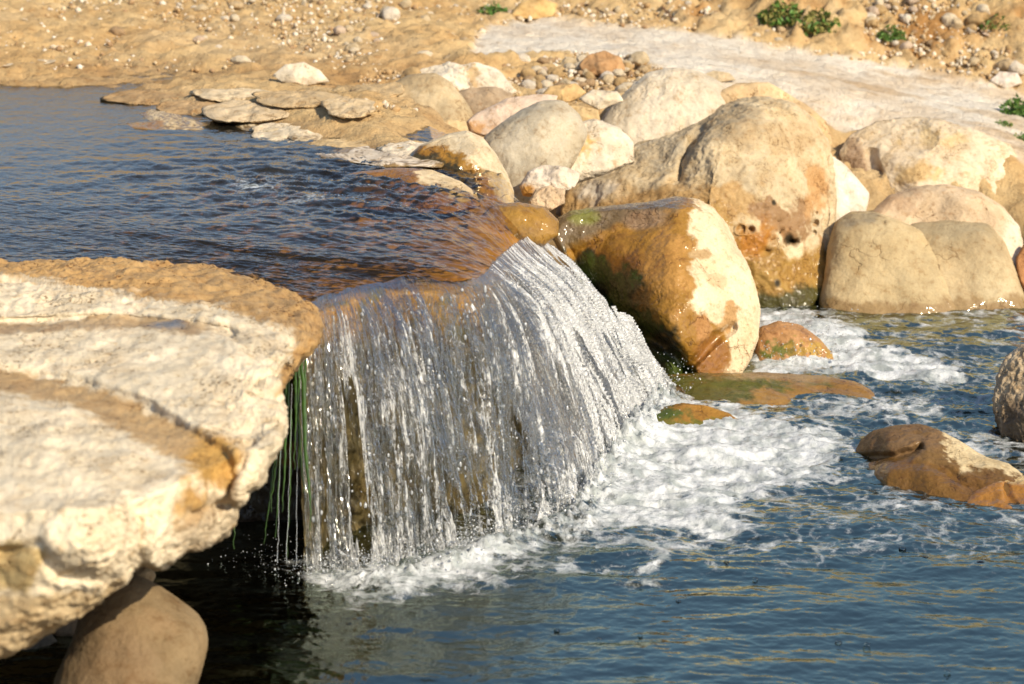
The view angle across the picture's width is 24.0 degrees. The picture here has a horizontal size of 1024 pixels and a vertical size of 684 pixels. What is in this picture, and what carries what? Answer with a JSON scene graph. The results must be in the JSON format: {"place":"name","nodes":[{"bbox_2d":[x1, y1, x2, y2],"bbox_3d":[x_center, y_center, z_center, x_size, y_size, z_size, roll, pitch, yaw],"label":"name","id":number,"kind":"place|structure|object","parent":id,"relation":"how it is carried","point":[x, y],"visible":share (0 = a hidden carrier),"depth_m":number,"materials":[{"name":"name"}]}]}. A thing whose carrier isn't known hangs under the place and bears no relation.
{"place":"outdoors","nodes":[
{"label":"outdoors","id":0,"kind":"place"},
{"bbox_2d":[53,618,77,636],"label":"stone","id":1,"kind":"object","parent":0,"point":[68,629],"visible":0.27,"depth_m":7.97,"materials":[{"name":"stone"}]},
{"bbox_2d":[0,75,518,293],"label":"river water","id":2,"kind":"structure","parent":0,"point":[265,185],"depth_m":10.19,"materials":[{"name":"liquid"}]},
{"bbox_2d":[0,0,1016,111],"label":"gravel","id":3,"kind":"structure","parent":0,"point":[707,9],"depth_m":14.98,"materials":[{"name":"gravel"}]},
{"bbox_2d":[520,67,535,79],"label":"stone","id":4,"kind":"object","parent":3,"relation":"on","point":[525,72],"visible":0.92,"depth_m":13.53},
{"bbox_2d":[900,14,911,23],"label":"stone","id":5,"kind":"object","parent":3,"relation":"on","point":[904,18],"visible":1,"depth_m":15.31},
{"bbox_2d":[0,302,1023,683],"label":"pool water","id":6,"kind":"structure","parent":0,"point":[818,530],"depth_m":8.56,"materials":[{"name":"liquid"}]},
{"bbox_2d":[207,259,855,590],"bbox_3d":[0.426,-0.020,10.005,1.040,0.971,4.425,9,17,30],"label":"water spray","id":7,"kind":"object","parent":6,"relation":"on","point":[439,557],"visible":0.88,"depth_m":8.83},
{"bbox_2d":[656,403,736,424],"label":"stone","id":8,"kind":"object","parent":6,"relation":"in","point":[686,413],"visible":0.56,"depth_m":10.31,"materials":[{"name":"stone"}]},
{"bbox_2d":[754,321,833,360],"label":"stone","id":9,"kind":"object","parent":6,"relation":"in","point":[774,336],"visible":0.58,"depth_m":11.26,"materials":[{"name":"stone"}]},
{"bbox_2d":[856,424,1022,501],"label":"rock","id":10,"kind":"object","parent":6,"relation":"in","point":[927,460],"visible":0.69,"depth_m":9.53,"materials":[{"name":"stone"}]},
{"bbox_2d":[873,184,1022,268],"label":"boulder","id":11,"kind":"object","parent":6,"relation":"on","point":[925,203],"visible":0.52,"depth_m":12.55,"materials":[{"name":"stone"}]},
{"bbox_2d":[967,475,1023,508],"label":"rock","id":12,"kind":"object","parent":6,"relation":"in","point":[993,494],"visible":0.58,"depth_m":9.32,"materials":[{"name":"stone"}]},
{"bbox_2d":[1016,244,1023,289],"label":"stone","id":13,"kind":"object","parent":6,"relation":"on","point":[1020,263],"visible":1,"depth_m":12.38,"materials":[{"name":"stone"}]},
{"bbox_2d":[0,0,1023,386],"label":"ground","id":14,"kind":"structure","parent":0,"point":[842,94],"depth_m":13.97,"materials":[{"name":"soil"}]},
{"bbox_2d":[2,49,64,66],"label":"flat rock","id":15,"kind":"object","parent":14,"relation":"on","point":[47,62],"visible":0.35,"depth_m":13.52,"materials":[{"name":"stone"}]},
{"bbox_2d":[21,634,56,649],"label":"stone","id":16,"kind":"object","parent":14,"relation":"on","point":[47,640],"visible":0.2,"depth_m":7.89,"materials":[{"name":"stone"}]},
{"bbox_2d":[108,26,124,35],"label":"stone","id":17,"kind":"object","parent":14,"relation":"on","point":[116,30],"visible":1,"depth_m":14.24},
{"bbox_2d":[53,575,207,683],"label":"boulder","id":18,"kind":"object","parent":14,"relation":"on","point":[138,630],"visible":0.94,"depth_m":7.23,"materials":[{"name":"stone"}]},
{"bbox_2d":[132,567,155,581],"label":"stone","id":19,"kind":"object","parent":18,"relation":"on","point":[147,573],"visible":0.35,"depth_m":7.53,"materials":[{"name":"stone"}]},
{"bbox_2d":[100,89,187,106],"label":"flat rock","id":20,"kind":"object","parent":14,"relation":"on","point":[146,97],"visible":0.91,"depth_m":12.54,"materials":[{"name":"stone"}]},
{"bbox_2d":[10,258,302,521],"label":"rock wall","id":21,"kind":"structure","parent":14,"relation":"on","point":[254,508],"depth_m":9.09,"materials":[{"name":"stone"}]},
{"bbox_2d":[0,255,324,658],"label":"rock ledge","id":22,"kind":"object","parent":21,"relation":"on","point":[143,415],"visible":1,"depth_m":7.00,"materials":[{"name":"stone"}]},
{"bbox_2d":[264,460,274,541],"bbox_3d":[-0.837,0.512,8.361,0.008,0.365,0.112,7,17,25],"label":"algae strand","id":23,"kind":"object","parent":22,"relation":"hanging from","point":[269,497],"visible":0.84,"depth_m":8.36},
{"bbox_2d":[271,454,277,511],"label":"algae strand","id":24,"kind":"object","parent":22,"relation":"hanging from","point":[275,468],"visible":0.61,"depth_m":8.34},
{"bbox_2d":[275,384,286,537],"bbox_3d":[-0.799,0.410,8.320,0.012,0.512,0.145,4,15,13],"label":"algae strand","id":25,"kind":"object","parent":22,"relation":"hanging from","point":[284,394],"visible":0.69,"depth_m":8.32},
{"bbox_2d":[282,381,289,511],"bbox_3d":[-0.779,0.337,8.301,0.014,0.479,0.134,3,15,11],"label":"algae strand","id":26,"kind":"object","parent":22,"relation":"hanging from","point":[288,404],"visible":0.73,"depth_m":8.30},
{"bbox_2d":[287,409,291,556],"bbox_3d":[-0.774,0.491,8.380,0.010,0.495,0.135,2,15,6],"label":"algae strand","id":27,"kind":"object","parent":22,"relation":"hanging from","point":[290,470],"visible":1,"depth_m":8.38},
{"bbox_2d":[293,372,296,466],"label":"algae strand","id":28,"kind":"object","parent":22,"relation":"hanging from","point":[295,411],"visible":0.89,"depth_m":8.20},
{"bbox_2d":[297,366,300,467],"bbox_3d":[-0.729,0.234,8.241,0.011,0.379,0.103,0,15,0],"label":"algae strand","id":29,"kind":"object","parent":22,"relation":"hanging from","point":[298,419],"visible":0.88,"depth_m":8.24},
{"bbox_2d":[296,374,303,492],"bbox_3d":[-0.730,0.286,8.251,0.012,0.445,0.126,-4,16,-15],"label":"algae strand","id":30,"kind":"object","parent":22,"relation":"hanging from","point":[300,454],"visible":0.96,"depth_m":8.25},
{"bbox_2d":[300,362,311,530],"bbox_3d":[-0.705,0.334,8.221,0.018,0.601,0.166,-3,15,-11],"label":"algae strand","id":31,"kind":"object","parent":22,"relation":"hanging from","point":[304,417],"visible":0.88,"depth_m":8.22},
{"bbox_2d":[304,359,308,462],"bbox_3d":[-0.703,0.225,8.220,0.013,0.361,0.099,-1,15,-4],"label":"algae strand","id":32,"kind":"object","parent":22,"relation":"hanging from","point":[305,363],"visible":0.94,"depth_m":8.22},
{"bbox_2d":[139,109,182,120],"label":"stone","id":33,"kind":"object","parent":14,"relation":"on","point":[152,114],"visible":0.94,"depth_m":12.07,"materials":[{"name":"stone"}]},
{"bbox_2d":[117,116,222,131],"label":"stone","id":34,"kind":"object","parent":14,"relation":"on","point":[186,124],"visible":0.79,"depth_m":11.80,"materials":[{"name":"stone"}]},
{"bbox_2d":[156,100,217,115],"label":"flat rock","id":35,"kind":"object","parent":14,"relation":"on","point":[186,107],"visible":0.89,"depth_m":12.25,"materials":[{"name":"stone"}]},
{"bbox_2d":[194,4,207,11],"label":"stone","id":36,"kind":"object","parent":14,"relation":"on","point":[200,7],"visible":1,"depth_m":14.95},
{"bbox_2d":[189,88,270,101],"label":"flat rock","id":37,"kind":"object","parent":14,"relation":"on","point":[223,95],"visible":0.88,"depth_m":12.42,"materials":[{"name":"stone"}]},
{"bbox_2d":[228,1,243,8],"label":"stone","id":38,"kind":"object","parent":14,"relation":"on","point":[237,4],"visible":1,"depth_m":15.09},
{"bbox_2d":[230,55,251,63],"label":"stone","id":39,"kind":"object","parent":14,"relation":"on","point":[238,59],"visible":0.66,"depth_m":13.53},
{"bbox_2d":[201,100,290,122],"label":"flat rock","id":40,"kind":"object","parent":14,"relation":"on","point":[238,111],"visible":0.91,"depth_m":11.90,"materials":[{"name":"stone"}]},
{"bbox_2d":[227,122,332,144],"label":"rock","id":41,"kind":"object","parent":14,"relation":"on","point":[244,127],"visible":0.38,"depth_m":11.68,"materials":[{"name":"stone"}]},
{"bbox_2d":[250,123,323,144],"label":"flat rock","id":42,"kind":"object","parent":41,"relation":"on","point":[280,135],"visible":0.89,"depth_m":11.53,"materials":[{"name":"stone"}]},
{"bbox_2d":[0,139,562,558],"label":"river bed","id":43,"kind":"object","parent":14,"relation":"on","point":[46,171],"visible":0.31,"depth_m":9.95,"materials":[{"name":"liquid"}]},
{"bbox_2d":[321,168,480,213],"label":"stone","id":44,"kind":"object","parent":43,"relation":"on","point":[426,178],"visible":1,"depth_m":10.46,"materials":[{"name":"stone"}]},
{"bbox_2d":[297,237,676,572],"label":"waterfall","id":45,"kind":"structure","parent":43,"relation":"on","point":[578,336],"depth_m":9.02,"materials":[{"name":"liquid"}]},
{"bbox_2d":[482,202,558,245],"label":"stone","id":46,"kind":"object","parent":43,"relation":"on","point":[537,225],"visible":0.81,"depth_m":10.38,"materials":[{"name":"stone"}]},
{"bbox_2d":[276,14,292,21],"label":"stone","id":47,"kind":"object","parent":14,"relation":"on","point":[284,17],"visible":1,"depth_m":14.71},
{"bbox_2d":[273,62,328,85],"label":"stone","id":48,"kind":"object","parent":14,"relation":"on","point":[303,73],"visible":1,"depth_m":12.85,"materials":[{"name":"stone"}]},
{"bbox_2d":[252,90,349,108],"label":"flat rock","id":49,"kind":"object","parent":14,"relation":"on","point":[297,99],"visible":0.92,"depth_m":12.04,"materials":[{"name":"stone"}]},
{"bbox_2d":[307,138,367,149],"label":"flat rock","id":50,"kind":"object","parent":14,"relation":"on","point":[336,143],"visible":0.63,"depth_m":11.29,"materials":[{"name":"stone"}]},
{"bbox_2d":[333,26,345,34],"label":"stone","id":51,"kind":"object","parent":14,"relation":"on","point":[338,30],"visible":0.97,"depth_m":14.32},
{"bbox_2d":[321,97,375,118],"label":"flat rock","id":52,"kind":"object","parent":14,"relation":"on","point":[341,107],"visible":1,"depth_m":11.74,"materials":[{"name":"stone"}]},
{"bbox_2d":[345,43,360,51],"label":"stone","id":53,"kind":"object","parent":14,"relation":"on","point":[348,47],"visible":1,"depth_m":13.89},
{"bbox_2d":[305,141,443,167],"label":"rock","id":54,"kind":"object","parent":14,"relation":"on","point":[373,156],"visible":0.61,"depth_m":10.95,"materials":[{"name":"stone"}]},
{"bbox_2d":[376,140,425,154],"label":"flat rock","id":55,"kind":"object","parent":54,"relation":"on","point":[409,147],"visible":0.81,"depth_m":11.11,"materials":[{"name":"stone"}]},
{"bbox_2d":[350,82,404,96],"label":"flat rock","id":56,"kind":"object","parent":14,"relation":"on","point":[393,89],"visible":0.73,"depth_m":12.46,"materials":[{"name":"stone"}]},
{"bbox_2d":[382,6,399,20],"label":"stone","id":57,"kind":"object","parent":14,"relation":"on","point":[389,13],"visible":0.87,"depth_m":14.87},
{"bbox_2d":[399,0,411,8],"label":"stone","id":58,"kind":"object","parent":14,"relation":"on","point":[404,4],"visible":0.98,"depth_m":15.26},
{"bbox_2d":[400,66,420,77],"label":"stone","id":59,"kind":"object","parent":14,"relation":"on","point":[411,70],"visible":0.42,"depth_m":13.31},
{"bbox_2d":[395,73,472,130],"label":"boulder","id":60,"kind":"object","parent":14,"relation":"on","point":[442,96],"visible":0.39,"depth_m":12.52,"materials":[{"name":"stone"}]},
{"bbox_2d":[444,117,468,130],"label":"stone","id":61,"kind":"object","parent":14,"relation":"on","point":[460,125],"visible":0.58,"depth_m":12.13,"materials":[{"name":"stone"}]},
{"bbox_2d":[410,131,513,202],"bbox_3d":[-0.210,-0.769,11.031,0.549,0.372,0.340,8,17,27],"label":"boulder","id":62,"kind":"object","parent":14,"relation":"on","point":[471,154],"visible":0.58,"depth_m":10.91,"materials":[{"name":"stone"}]},
{"bbox_2d":[420,61,516,93],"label":"boulder","id":63,"kind":"object","parent":14,"relation":"on","point":[469,75],"visible":0.41,"depth_m":13.36,"materials":[{"name":"stone"}]},
{"bbox_2d":[459,87,513,114],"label":"stone","id":64,"kind":"object","parent":14,"relation":"on","point":[478,99],"visible":0.42,"depth_m":12.86,"materials":[{"name":"stone"}]},
{"bbox_2d":[477,2,507,14],"bbox_3d":[-0.120,-2.108,15.224,0.213,0.095,0.165,0,15,0],"label":"weed","id":65,"kind":"object","parent":14,"relation":"on","point":[488,9],"visible":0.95,"depth_m":15.20,"materials":[{"name":"green plant"}]},
{"bbox_2d":[467,94,557,136],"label":"stone","id":66,"kind":"object","parent":14,"relation":"on","point":[484,122],"visible":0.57,"depth_m":12.36,"materials":[{"name":"stone"}]},
{"bbox_2d":[518,53,530,61],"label":"stone","id":67,"kind":"object","parent":14,"relation":"on","point":[522,57],"visible":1,"depth_m":13.80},
{"bbox_2d":[520,79,535,88],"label":"stone","id":68,"kind":"object","parent":14,"relation":"on","point":[528,83],"visible":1,"depth_m":13.38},
{"bbox_2d":[511,0,557,19],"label":"stone","id":69,"kind":"object","parent":14,"relation":"on","point":[536,9],"visible":1,"depth_m":15.16,"materials":[{"name":"stone"}]},
{"bbox_2d":[484,100,586,203],"bbox_3d":[0.111,-0.923,11.916,0.557,0.507,0.470,-9,18,-31],"label":"boulder","id":70,"kind":"object","parent":14,"relation":"on","point":[522,142],"visible":0.63,"depth_m":11.78,"materials":[{"name":"stone"}]},
{"bbox_2d":[541,80,552,87],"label":"stone","id":71,"kind":"object","parent":14,"relation":"on","point":[546,83],"visible":0.7,"depth_m":13.38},
{"bbox_2d":[529,185,564,210],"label":"stone","id":72,"kind":"object","parent":14,"relation":"on","point":[549,197],"visible":0.85,"depth_m":11.27,"materials":[{"name":"stone"}]},
{"bbox_2d":[520,165,579,196],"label":"stone","id":73,"kind":"object","parent":14,"relation":"on","point":[564,178],"visible":0.76,"depth_m":11.46,"materials":[{"name":"stone"}]},
{"bbox_2d":[551,68,563,79],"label":"stone","id":74,"kind":"object","parent":14,"relation":"on","point":[559,72],"visible":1,"depth_m":13.57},
{"bbox_2d":[542,83,586,101],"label":"stone","id":75,"kind":"object","parent":14,"relation":"on","point":[572,92],"visible":0.8,"depth_m":12.87,"materials":[{"name":"stone"}]},
{"bbox_2d":[560,57,576,64],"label":"stone","id":76,"kind":"object","parent":14,"relation":"on","point":[572,60],"visible":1,"depth_m":13.74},
{"bbox_2d":[570,105,599,120],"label":"stone","id":77,"kind":"object","parent":14,"relation":"on","point":[586,113],"visible":0.45,"depth_m":12.58,"materials":[{"name":"stone"}]},
{"bbox_2d":[579,89,623,109],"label":"stone","id":78,"kind":"object","parent":14,"relation":"on","point":[599,99],"visible":1,"depth_m":12.77,"materials":[{"name":"stone"}]},
{"bbox_2d":[579,51,624,76],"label":"stone","id":79,"kind":"object","parent":14,"relation":"on","point":[598,64],"visible":0.95,"depth_m":13.62,"materials":[{"name":"stone"}]},
{"bbox_2d":[571,119,633,182],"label":"boulder","id":80,"kind":"object","parent":14,"relation":"on","point":[607,148],"visible":0.52,"depth_m":11.92,"materials":[{"name":"stone"}]},
{"bbox_2d":[602,74,613,84],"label":"stone","id":81,"kind":"object","parent":14,"relation":"on","point":[607,78],"visible":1,"depth_m":13.49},
{"bbox_2d":[612,69,623,76],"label":"stone","id":82,"kind":"object","parent":14,"relation":"on","point":[617,72],"visible":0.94,"depth_m":13.59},
{"bbox_2d":[613,77,627,86],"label":"stone","id":83,"kind":"object","parent":14,"relation":"on","point":[618,81],"visible":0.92,"depth_m":13.48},
{"bbox_2d":[614,85,627,92],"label":"stone","id":84,"kind":"object","parent":14,"relation":"on","point":[621,88],"visible":0.69,"depth_m":13.36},
{"bbox_2d":[628,51,649,65],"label":"stone","id":85,"kind":"object","parent":14,"relation":"on","point":[639,58],"visible":0.99,"depth_m":13.85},
{"bbox_2d":[553,196,760,374],"bbox_3d":[0.739,-0.196,11.384,0.810,0.943,1.098,-13,20,-41],"label":"boulder","id":86,"kind":"object","parent":14,"relation":"on","point":[672,277],"visible":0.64,"depth_m":11.07,"materials":[{"name":"stone"}]},
{"bbox_2d":[601,68,726,144],"bbox_3d":[0.859,-1.202,12.994,0.857,0.511,0.585,0,15,0],"label":"boulder","id":87,"kind":"object","parent":14,"relation":"on","point":[655,104],"visible":0.5,"depth_m":12.86,"materials":[{"name":"stone"}]},
{"bbox_2d":[561,96,836,307],"bbox_3d":[0.985,-0.697,12.698,1.462,1.129,1.344,0,15,0],"label":"boulder","id":88,"kind":"object","parent":14,"relation":"on","point":[757,173],"visible":0.62,"depth_m":12.37,"materials":[{"name":"stone"}]},
{"bbox_2d":[706,70,734,81],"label":"stone","id":89,"kind":"object","parent":14,"relation":"on","point":[720,76],"visible":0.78,"depth_m":13.72,"materials":[{"name":"stone"}]},
{"bbox_2d":[668,372,874,413],"bbox_3d":[1.123,0.271,10.712,1.017,0.175,0.644,0,15,0],"label":"rock","id":90,"kind":"object","parent":14,"relation":"on","point":[768,388],"visible":0.45,"depth_m":10.76,"materials":[{"name":"stone"}]},
{"bbox_2d":[720,82,832,145],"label":"stone","id":91,"kind":"object","parent":14,"relation":"on","point":[735,91],"visible":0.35,"depth_m":12.91,"materials":[{"name":"stone"}]},
{"bbox_2d":[756,0,805,26],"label":"weed","id":92,"kind":"object","parent":14,"relation":"on","point":[777,5],"visible":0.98,"depth_m":15.21,"materials":[{"name":"green plant"}]},
{"bbox_2d":[790,7,841,35],"bbox_3d":[1.924,-2.026,15.191,0.345,0.180,0.263,0,15,0],"label":"weed","id":93,"kind":"object","parent":14,"relation":"on","point":[815,28],"visible":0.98,"depth_m":15.14,"materials":[{"name":"green plant"}]},
{"bbox_2d":[833,157,868,220],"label":"stone","id":94,"kind":"object","parent":14,"relation":"on","point":[852,192],"visible":0.5,"depth_m":12.83,"materials":[{"name":"stone"}]},
{"bbox_2d":[867,19,876,27],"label":"stone","id":95,"kind":"object","parent":14,"relation":"on","point":[871,23],"visible":1,"depth_m":15.27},
{"bbox_2d":[866,6,879,15],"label":"stone","id":96,"kind":"object","parent":14,"relation":"on","point":[873,9],"visible":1,"depth_m":15.34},
{"bbox_2d":[875,4,886,14],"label":"stone","id":97,"kind":"object","parent":14,"relation":"on","point":[882,9],"visible":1,"depth_m":15.36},
{"bbox_2d":[818,211,954,313],"bbox_3d":[1.936,-0.297,12.385,0.802,0.680,0.743,0,15,0],"label":"boulder","id":98,"kind":"object","parent":14,"relation":"on","point":[877,263],"visible":0.67,"depth_m":12.23,"materials":[{"name":"stone"}]},
{"bbox_2d":[877,24,905,41],"bbox_3d":[2.394,-1.954,15.207,0.184,0.117,0.144,0,15,0],"label":"weed","id":99,"kind":"object","parent":14,"relation":"on","point":[893,34],"visible":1,"depth_m":15.19,"materials":[{"name":"green plant"}]},
{"bbox_2d":[900,41,912,49],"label":"stone","id":100,"kind":"object","parent":14,"relation":"on","point":[906,45],"visible":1,"depth_m":15.11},
{"bbox_2d":[839,116,1016,193],"bbox_3d":[2.340,-0.937,13.231,1.086,0.556,0.748,0,15,0],"label":"boulder","id":101,"kind":"object","parent":14,"relation":"on","point":[905,153],"visible":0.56,"depth_m":13.09,"materials":[{"name":"stone"}]},
{"bbox_2d":[941,13,957,26],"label":"stone","id":102,"kind":"object","parent":14,"relation":"on","point":[946,18],"visible":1,"depth_m":15.27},
{"bbox_2d":[948,17,962,29],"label":"stone","id":103,"kind":"object","parent":14,"relation":"on","point":[956,23],"visible":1,"depth_m":15.24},
{"bbox_2d":[911,220,1023,309],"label":"boulder","id":104,"kind":"object","parent":14,"relation":"on","point":[977,267],"visible":0.57,"depth_m":12.29,"materials":[{"name":"stone"}]},
{"bbox_2d":[968,57,979,66],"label":"stone","id":105,"kind":"object","parent":14,"relation":"on","point":[973,61],"visible":1,"depth_m":15.02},
{"bbox_2d":[965,14,983,25],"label":"stone","id":106,"kind":"object","parent":14,"relation":"on","point":[976,20],"visible":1,"depth_m":15.25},
{"bbox_2d":[976,4,989,12],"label":"stone","id":107,"kind":"object","parent":14,"relation":"on","point":[981,8],"visible":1,"depth_m":15.33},
{"bbox_2d":[979,11,1010,30],"bbox_3d":[3.062,-2.034,15.248,0.216,0.122,0.152,0,15,0],"label":"weed","id":108,"kind":"object","parent":14,"relation":"on","point":[995,26],"visible":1,"depth_m":15.23,"materials":[{"name":"green plant"}]},
{"bbox_2d":[994,59,1012,70],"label":"stone","id":109,"kind":"object","parent":14,"relation":"on","point":[1003,65],"visible":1,"depth_m":14.99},
{"bbox_2d":[990,71,1021,88],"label":"stone","id":110,"kind":"object","parent":14,"relation":"on","point":[1004,80],"visible":1,"depth_m":14.87,"materials":[{"name":"stone"}]},
{"bbox_2d":[992,344,1023,441],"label":"boulder","id":111,"kind":"object","parent":14,"relation":"on","point":[1008,403],"visible":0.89,"depth_m":10.15,"materials":[{"name":"stone"}]},
{"bbox_2d":[999,93,1023,116],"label":"weed","id":112,"kind":"object","parent":14,"relation":"on","point":[1016,107],"visible":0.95,"depth_m":14.12,"materials":[{"name":"green plant"}]},
{"bbox_2d":[1007,60,1023,74],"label":"stone","id":113,"kind":"object","parent":14,"relation":"on","point":[1015,66],"visible":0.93,"depth_m":14.96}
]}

